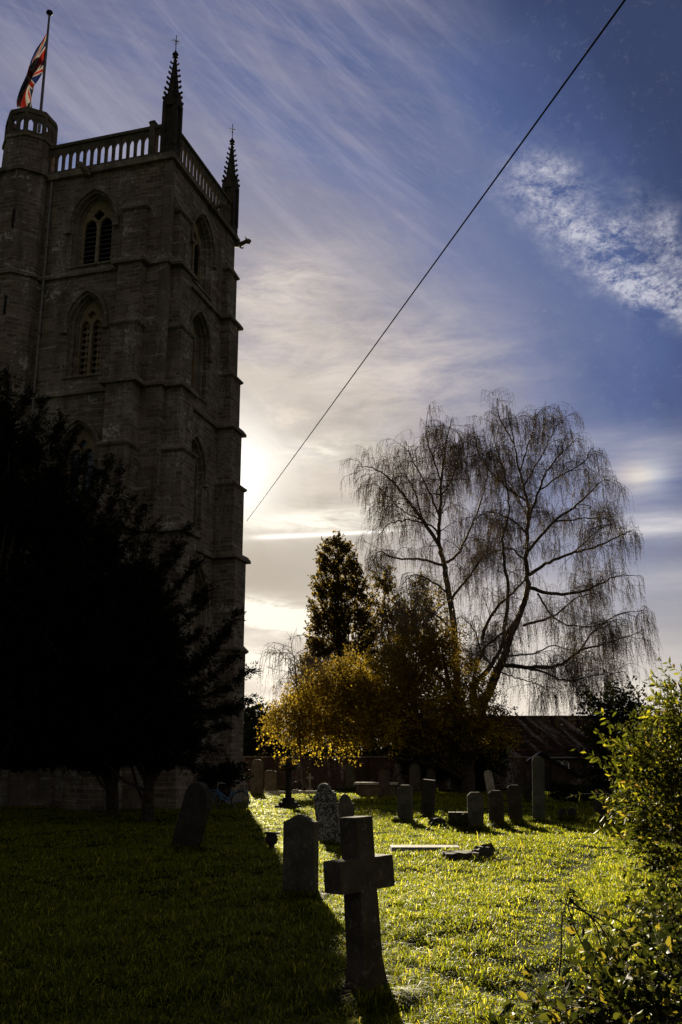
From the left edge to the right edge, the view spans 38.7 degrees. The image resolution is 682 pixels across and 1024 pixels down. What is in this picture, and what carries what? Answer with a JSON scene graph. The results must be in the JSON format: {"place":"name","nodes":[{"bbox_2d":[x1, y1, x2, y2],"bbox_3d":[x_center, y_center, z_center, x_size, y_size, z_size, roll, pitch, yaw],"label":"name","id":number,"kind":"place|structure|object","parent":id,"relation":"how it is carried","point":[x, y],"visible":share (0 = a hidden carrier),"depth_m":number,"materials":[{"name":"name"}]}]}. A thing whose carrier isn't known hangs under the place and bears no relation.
{"place":"outdoors","nodes":[
{"label":"outdoors","id":0,"kind":"place"},
{"bbox_2d":[0,784,681,1023],"bbox_3d":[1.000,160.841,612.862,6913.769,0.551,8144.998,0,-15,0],"label":"ground","id":1,"kind":"structure","parent":0,"point":[538,972],"depth_m":10.16,"materials":[{"name":"green plant"}]},
{"bbox_2d":[0,364,89,775],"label":"yew tree","id":2,"kind":"object","parent":1,"relation":"on","point":[17,491],"visible":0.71,"depth_m":31.08,"materials":[{"name":"green plant"}]},
{"bbox_2d":[0,418,165,816],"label":"yew tree","id":3,"kind":"object","parent":1,"relation":"on","point":[50,626],"visible":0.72,"depth_m":30.34,"materials":[{"name":"green plant"}]},
{"bbox_2d":[0,35,250,809],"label":"church tower","id":4,"kind":"structure","parent":1,"relation":"on","point":[121,327],"depth_m":42.46,"materials":[{"name":"stone"}]},
{"bbox_2d":[37,9,52,132],"bbox_3d":[-14.228,-21.209,46.561,0.340,6.816,0.340,0,-15,0],"label":"flagpole","id":5,"kind":"object","parent":4,"relation":"on","point":[49,13],"visible":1,"depth_m":46.54,"materials":[{"name":"metal"}]},
{"bbox_2d":[16,33,46,107],"bbox_3d":[-14.832,-20.807,46.435,1.221,5.214,1.539,0,-15,0],"label":"flag","id":6,"kind":"object","parent":5,"relation":"attached to","point":[32,77],"visible":0.9,"depth_m":46.20,"materials":[{"name":"multicoloured fabric"}]},
{"bbox_2d":[49,416,99,507],"bbox_3d":[-10.954,-2.001,40.576,2.370,4.010,0.800,-4,-15,16],"label":"window","id":7,"kind":"structure","parent":4,"relation":"in","point":[86,439],"depth_m":40.86,"materials":[{"name":"stone"}]},
{"bbox_2d":[60,287,108,379],"bbox_3d":[-10.946,-7.680,42.082,2.270,4.160,0.860,-4,-15,16],"label":"window","id":8,"kind":"structure","parent":4,"relation":"in","point":[89,315],"depth_m":42.26,"materials":[{"name":"stone"}]},
{"bbox_2d":[64,186,119,269],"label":"window","id":9,"kind":"structure","parent":4,"relation":"in","point":[89,212],"depth_m":43.56,"materials":[{"name":"stone"}]},
{"bbox_2d":[191,433,208,533],"bbox_3d":[-6.695,-1.363,42.534,0.800,4.360,2.520,-4,-15,16],"label":"window","id":10,"kind":"structure","parent":4,"relation":"in","point":[205,484],"depth_m":43.36,"materials":[{"name":"stone"}]},
{"bbox_2d":[190,309,212,404],"bbox_3d":[-6.724,-7.217,44.064,0.860,4.260,2.520,-4,-15,16],"label":"window","id":11,"kind":"structure","parent":4,"relation":"in","point":[197,355],"depth_m":44.76,"materials":[{"name":"stone"}]},
{"bbox_2d":[193,552,211,706],"bbox_3d":[-6.596,4.915,41.248,0.800,6.560,3.720,-4,-15,16],"label":"window","id":12,"kind":"structure","parent":4,"relation":"in","point":[198,621],"depth_m":42.65,"materials":[{"name":"glass"}]},
{"bbox_2d":[190,211,217,300],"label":"window","id":13,"kind":"structure","parent":4,"relation":"in","point":[197,236],"depth_m":46.04,"materials":[{"name":"stone"}]},
{"bbox_2d":[247,0,625,519],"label":"overhead cable","id":14,"kind":"object","parent":4,"relation":"attached to","point":[579,62],"visible":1,"depth_m":16.24,"materials":[{"name":"rubber"}]},
{"bbox_2d":[70,515,263,822],"bbox_3d":[-5.134,4.635,29.281,5.892,9.234,3.364,0,-15,0],"label":"yew tree","id":15,"kind":"object","parent":1,"relation":"on","point":[153,712],"visible":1,"depth_m":28.61,"materials":[{"name":"green plant"}]},
{"bbox_2d":[171,782,211,848],"bbox_3d":[-2.730,5.650,17.863,0.620,1.400,0.140,18,4,40],"label":"headstone","id":16,"kind":"object","parent":1,"relation":"on","point":[193,815],"visible":0.82,"depth_m":17.77,"materials":[{"name":"grey stone"}]},
{"bbox_2d":[199,757,253,802],"bbox_3d":[-4.854,11.192,40.357,2.456,1.968,2.092,0,-15,0],"label":"shrub","id":17,"kind":"object","parent":1,"relation":"on","point":[224,769],"visible":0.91,"depth_m":40.25,"materials":[{"name":"green plant"}]},
{"bbox_2d":[210,782,250,808],"bbox_3d":[-4.338,10.774,36.800,1.858,1.015,0.604,-2,-20,6],"label":"bicycle","id":18,"kind":"object","parent":1,"relation":"on","point":[218,792],"visible":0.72,"depth_m":36.77,"materials":[{"name":"metal"}]},
{"bbox_2d":[251,759,263,795],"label":"headstone","id":19,"kind":"object","parent":1,"relation":"on","point":[257,771],"visible":0.77,"depth_m":49.31,"materials":[{"name":"grey stone"}]},
{"bbox_2d":[243,699,293,755],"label":"evergreen tree","id":20,"kind":"object","parent":1,"relation":"on","point":[250,743],"visible":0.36,"depth_m":70.93,"materials":[{"name":"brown plant"}]},
{"bbox_2d":[264,770,276,790],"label":"headstone","id":21,"kind":"object","parent":1,"relation":"on","point":[270,781],"visible":0.78,"depth_m":54.16,"materials":[{"name":"grey stone"}]},
{"bbox_2d":[264,832,279,849],"bbox_3d":[-1.317,6.256,18.367,0.310,0.380,0.305,6,-16,-22],"label":"stone urn","id":22,"kind":"object","parent":1,"relation":"on","point":[271,839],"visible":0.81,"depth_m":18.30,"materials":[{"name":"grey stone"}]},
{"bbox_2d":[264,789,296,794],"bbox_3d":[-3.550,15.266,52.756,2.416,0.380,1.018,-3,-15,12],"label":"kerbed grave","id":23,"kind":"object","parent":1,"relation":"on","point":[280,792],"visible":0.35,"depth_m":52.25,"materials":[{"name":"grey stone"}]},
{"bbox_2d":[275,756,301,808],"bbox_3d":[-2.026,10.464,37.488,0.885,2.036,0.709,-8,-17,29],"label":"grave cross","id":24,"kind":"object","parent":1,"relation":"on","point":[288,799],"visible":0.98,"depth_m":37.41,"materials":[{"name":"grey stone"}]},
{"bbox_2d":[292,781,298,789],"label":"headstone","id":25,"kind":"object","parent":1,"relation":"on","point":[295,785],"visible":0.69,"depth_m":60.07,"materials":[{"name":"grey stone"}]},
{"bbox_2d":[255,627,341,789],"bbox_3d":[-2.317,11.249,55.269,5.043,9.344,5.202,0,-15,0],"label":"birch tree","id":26,"kind":"object","parent":1,"relation":"on","point":[301,667],"visible":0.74,"depth_m":55.00,"materials":[{"name":"brown plant"}]},
{"bbox_2d":[282,814,318,895],"bbox_3d":[-0.497,4.299,11.927,0.450,1.120,0.120,-8,-16,27],"label":"headstone","id":27,"kind":"object","parent":1,"relation":"on","point":[300,849],"visible":0.78,"depth_m":11.89,"materials":[{"name":"grey stone"}]},
{"bbox_2d":[306,773,313,790],"bbox_3d":[-1.984,17.245,61.903,0.440,1.100,0.357,-3,-15,10],"label":"grave cross","id":28,"kind":"object","parent":1,"relation":"on","point":[309,788],"visible":0.91,"depth_m":61.83,"materials":[{"name":"grey stone"}]},
{"bbox_2d":[280,733,343,765],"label":"shrub","id":29,"kind":"object","parent":1,"relation":"on","point":[289,753],"visible":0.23,"depth_m":66.84,"materials":[{"name":"green plant"}]},
{"bbox_2d":[295,789,334,794],"bbox_3d":[-1.413,15.239,52.763,2.017,0.340,0.918,-3,-15,12],"label":"kerbed grave","id":30,"kind":"object","parent":1,"relation":"on","point":[306,792],"visible":0.38,"depth_m":52.43,"materials":[{"name":"grey stone"}]},
{"bbox_2d":[313,783,340,843],"bbox_3d":[-0.277,6.355,20.173,0.480,1.400,0.130,-11,-17,11],"label":"headstone","id":31,"kind":"object","parent":1,"relation":"on","point":[326,808],"visible":0.88,"depth_m":20.14,"materials":[{"name":"grey stone"}]},
{"bbox_2d":[287,530,384,720],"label":"cypress tree","id":32,"kind":"object","parent":1,"relation":"on","point":[338,616],"visible":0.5,"depth_m":89.78,"materials":[{"name":"green plant"}]},
{"bbox_2d":[338,794,354,817],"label":"headstone","id":33,"kind":"object","parent":1,"relation":"on","point":[345,806],"visible":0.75,"depth_m":23.11,"materials":[{"name":"grey stone"}]},
{"bbox_2d":[320,737,377,761],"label":"shrub","id":34,"kind":"object","parent":1,"relation":"on","point":[346,754],"visible":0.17,"depth_m":66.64,"materials":[{"name":"green plant"}]},
{"bbox_2d":[346,765,354,787],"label":"headstone","id":35,"kind":"object","parent":1,"relation":"on","point":[350,775],"visible":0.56,"depth_m":63.76,"materials":[{"name":"grey stone"}]},
{"bbox_2d":[323,816,394,999],"bbox_3d":[0.154,2.977,7.203,0.530,1.370,0.275,9,-19,-39],"label":"stone cross","id":36,"kind":"object","parent":1,"relation":"on","point":[359,873],"visible":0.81,"depth_m":7.13,"materials":[{"name":"grey stone"}]},
{"bbox_2d":[358,766,365,781],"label":"headstone","id":37,"kind":"object","parent":1,"relation":"on","point":[362,773],"visible":0.55,"depth_m":61.98,"materials":[{"name":"grey stone"}]},
{"bbox_2d":[354,782,398,796],"bbox_3d":[1.845,14.412,50.368,2.253,0.750,1.072,-2,-15,8],"label":"chest tomb","id":38,"kind":"object","parent":1,"relation":"on","point":[367,788],"visible":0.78,"depth_m":50.00,"materials":[{"name":"grey stone"}]},
{"bbox_2d":[355,737,406,765],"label":"shrub","id":39,"kind":"object","parent":1,"relation":"on","point":[384,750],"visible":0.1,"depth_m":67.03,"materials":[{"name":"green plant"}]},
{"bbox_2d":[378,770,389,797],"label":"headstone","id":40,"kind":"object","parent":1,"relation":"on","point":[384,784],"visible":0.77,"depth_m":45.16,"materials":[{"name":"grey stone"}]},
{"bbox_2d":[243,756,527,789],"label":"brick wall","id":41,"kind":"structure","parent":1,"relation":"on","point":[332,774],"depth_m":65.49,"materials":[{"name":"brick"}]},
{"bbox_2d":[253,616,529,793],"bbox_3d":[2.936,10.946,55.825,16.199,10.384,8.449,4,-15,-15],"label":"autumn tree","id":42,"kind":"object","parent":1,"relation":"on","point":[442,723],"visible":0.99,"depth_m":54.88,"materials":[{"name":"yellow plant"}]},
{"bbox_2d":[397,785,412,819],"bbox_3d":[1.798,8.215,27.150,0.420,1.120,0.160,-8,-16,27],"label":"headstone","id":43,"kind":"object","parent":1,"relation":"on","point":[405,801],"visible":0.69,"depth_m":27.10,"materials":[{"name":"grey stone"}]},
{"bbox_2d":[361,562,456,703],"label":"deciduous tree","id":44,"kind":"object","parent":1,"relation":"on","point":[383,602],"visible":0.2,"depth_m":93.66,"materials":[{"name":"brown plant"}]},
{"bbox_2d":[409,763,420,793],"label":"headstone","id":45,"kind":"object","parent":1,"relation":"on","point":[414,775],"visible":0.75,"depth_m":52.91,"materials":[{"name":"grey stone"}]},
{"bbox_2d":[165,838,676,1023],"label":"fallen leaves","id":46,"kind":"object","parent":1,"relation":"on","point":[424,946],"visible":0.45,"depth_m":9.32,"materials":[{"name":"yellow plant"}]},
{"bbox_2d":[390,845,460,851],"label":"ledger slab","id":47,"kind":"structure","parent":1,"relation":"on","point":[397,848],"depth_m":18.28,"materials":[{"name":"grey stone"}]},
{"bbox_2d":[420,779,435,815],"bbox_3d":[2.666,8.858,29.727,0.400,1.280,0.180,-3,-14,30],"label":"headstone","id":48,"kind":"object","parent":1,"relation":"on","point":[428,793],"visible":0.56,"depth_m":29.67,"materials":[{"name":"grey stone"}]},
{"bbox_2d":[427,768,435,779],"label":"headstone","id":49,"kind":"object","parent":1,"relation":"on","point":[431,773],"visible":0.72,"depth_m":54.25,"materials":[{"name":"grey stone"}]},
{"bbox_2d":[339,401,524,791],"bbox_3d":[5.969,5.290,62.730,12.312,24.716,11.037,0,-15,0],"label":"birch tree","id":50,"kind":"object","parent":1,"relation":"on","point":[441,552],"visible":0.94,"depth_m":63.13,"materials":[{"name":"brown plant"}]},
{"bbox_2d":[427,810,471,827],"bbox_3d":[2.922,8.220,26.016,1.273,0.524,0.636,-2,-15,8],"label":"headstone","id":51,"kind":"object","parent":1,"relation":"on","point":[456,819],"visible":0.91,"depth_m":25.88,"materials":[{"name":"grey stone"}]},
{"bbox_2d":[419,727,512,791],"bbox_3d":[7.719,15.484,60.442,5.707,5.261,5.365,0,-15,0],"label":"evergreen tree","id":52,"kind":"object","parent":1,"relation":"on","point":[481,767],"visible":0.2,"depth_m":59.24,"materials":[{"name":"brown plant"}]},
{"bbox_2d":[441,843,495,860],"bbox_3d":[2.302,6.067,17.313,1.056,0.302,0.618,3,-15,-11],"label":"broken stone","id":53,"kind":"object","parent":1,"relation":"on","point":[488,850],"visible":0.81,"depth_m":17.20,"materials":[{"name":"grey stone"}]},
{"bbox_2d":[467,792,483,830],"bbox_3d":[3.582,8.025,25.825,0.420,1.100,0.140,-2,-15,6],"label":"headstone","id":54,"kind":"object","parent":1,"relation":"on","point":[475,809],"visible":0.72,"depth_m":25.79,"materials":[{"name":"grey stone"}]},
{"bbox_2d":[484,770,494,793],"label":"headstone","id":55,"kind":"object","parent":1,"relation":"on","point":[489,780],"visible":0.77,"depth_m":49.31,"materials":[{"name":"grey stone"}]},
{"bbox_2d":[488,790,503,821],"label":"headstone","id":56,"kind":"object","parent":1,"relation":"on","point":[496,804],"visible":0.73,"depth_m":26.43,"materials":[{"name":"grey stone"}]},
{"bbox_2d":[507,785,521,819],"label":"headstone","id":57,"kind":"object","parent":1,"relation":"on","point":[514,804],"visible":0.69,"depth_m":26.77,"materials":[{"name":"grey stone"}]},
{"bbox_2d":[514,774,522,793],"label":"headstone","id":58,"kind":"object","parent":1,"relation":"on","point":[518,780],"visible":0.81,"depth_m":47.14,"materials":[{"name":"grey stone"}]},
{"bbox_2d":[523,781,531,799],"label":"headstone","id":59,"kind":"object","parent":1,"relation":"on","point":[527,790],"visible":0.81,"depth_m":43.30,"materials":[{"name":"grey stone"}]},
{"bbox_2d":[532,756,544,819],"bbox_3d":[5.546,7.829,27.244,0.340,1.920,0.140,-1,-14,12],"label":"headstone","id":60,"kind":"object","parent":1,"relation":"on","point":[538,786],"visible":0.79,"depth_m":27.20,"materials":[{"name":"grey stone"}]},
{"bbox_2d":[444,388,662,749],"bbox_3d":[13.873,4.224,64.296,14.776,27.934,12.551,0,-15,0],"label":"birch tree","id":61,"kind":"object","parent":1,"relation":"on","point":[504,638],"visible":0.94,"depth_m":64.22,"materials":[{"name":"brown plant"}]},
{"bbox_2d":[558,808,566,817],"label":"headstone","id":62,"kind":"object","parent":1,"relation":"on","point":[562,811],"visible":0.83,"depth_m":27.40,"materials":[{"name":"grey stone"}]},
{"bbox_2d":[567,808,576,817],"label":"headstone","id":63,"kind":"object","parent":1,"relation":"on","point":[572,811],"visible":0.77,"depth_m":27.40,"materials":[{"name":"grey stone"}]},
{"bbox_2d":[477,877,681,1023],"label":"bramble","id":64,"kind":"object","parent":1,"relation":"on","point":[644,972],"visible":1,"depth_m":5.10,"materials":[{"name":"green plant"}]},
{"bbox_2d":[489,715,679,783],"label":"brick house","id":65,"kind":"structure","parent":1,"relation":"on","point":[562,742],"depth_m":82.94,"materials":[{"name":"brick"}]},
{"bbox_2d":[562,760,568,767],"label":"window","id":66,"kind":"structure","parent":65,"relation":"in","point":[564,762],"depth_m":81.38,"materials":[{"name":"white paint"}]},
{"bbox_2d":[547,779,643,801],"bbox_3d":[11.208,12.234,42.294,4.356,1.214,1.277,0,-15,0],"label":"hedge","id":67,"kind":"object","parent":1,"relation":"on","point":[568,790],"visible":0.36,"depth_m":42.02,"materials":[{"name":"green plant"}]},
{"bbox_2d":[593,789,609,820],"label":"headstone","id":68,"kind":"object","parent":1,"relation":"on","point":[598,807],"visible":0.57,"depth_m":27.11,"materials":[{"name":"grey stone"}]},
{"bbox_2d":[550,886,660,975],"bbox_3d":[2.144,3.232,7.429,1.039,0.702,0.594,0,-15,0],"label":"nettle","id":69,"kind":"object","parent":1,"relation":"on","point":[569,903],"visible":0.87,"depth_m":7.49,"materials":[{"name":"green plant"}]},
{"bbox_2d":[562,668,660,804],"bbox_3d":[11.184,9.199,38.760,4.360,6.119,5.286,0,-15,0],"label":"evergreen tree","id":70,"kind":"object","parent":1,"relation":"on","point":[600,750],"visible":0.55,"depth_m":38.76,"materials":[{"name":"green plant"}]},
{"bbox_2d":[567,657,681,917],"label":"shrub","id":71,"kind":"object","parent":1,"relation":"on","point":[645,770],"visible":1,"depth_m":9.11,"materials":[{"name":"green plant"}]},
{"bbox_2d":[590,851,681,963],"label":"bramble","id":72,"kind":"object","parent":1,"relation":"on","point":[636,905],"visible":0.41,"depth_m":7.69,"materials":[{"name":"green plant"}]},
{"bbox_2d":[0,0,681,748],"label":"sky","id":73,"kind":"structure","parent":0,"point":[368,133],"materials":[{"name":"blue"}]},
{"bbox_2d":[527,752,580,788],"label":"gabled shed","id":74,"kind":"structure","parent":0,"point":[553,769],"depth_m":65.59,"materials":[{"name":"brick"}]},
{"bbox_2d":[544,766,550,787],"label":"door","id":75,"kind":"structure","parent":74,"relation":"in","point":[546,768],"depth_m":65.61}
]}

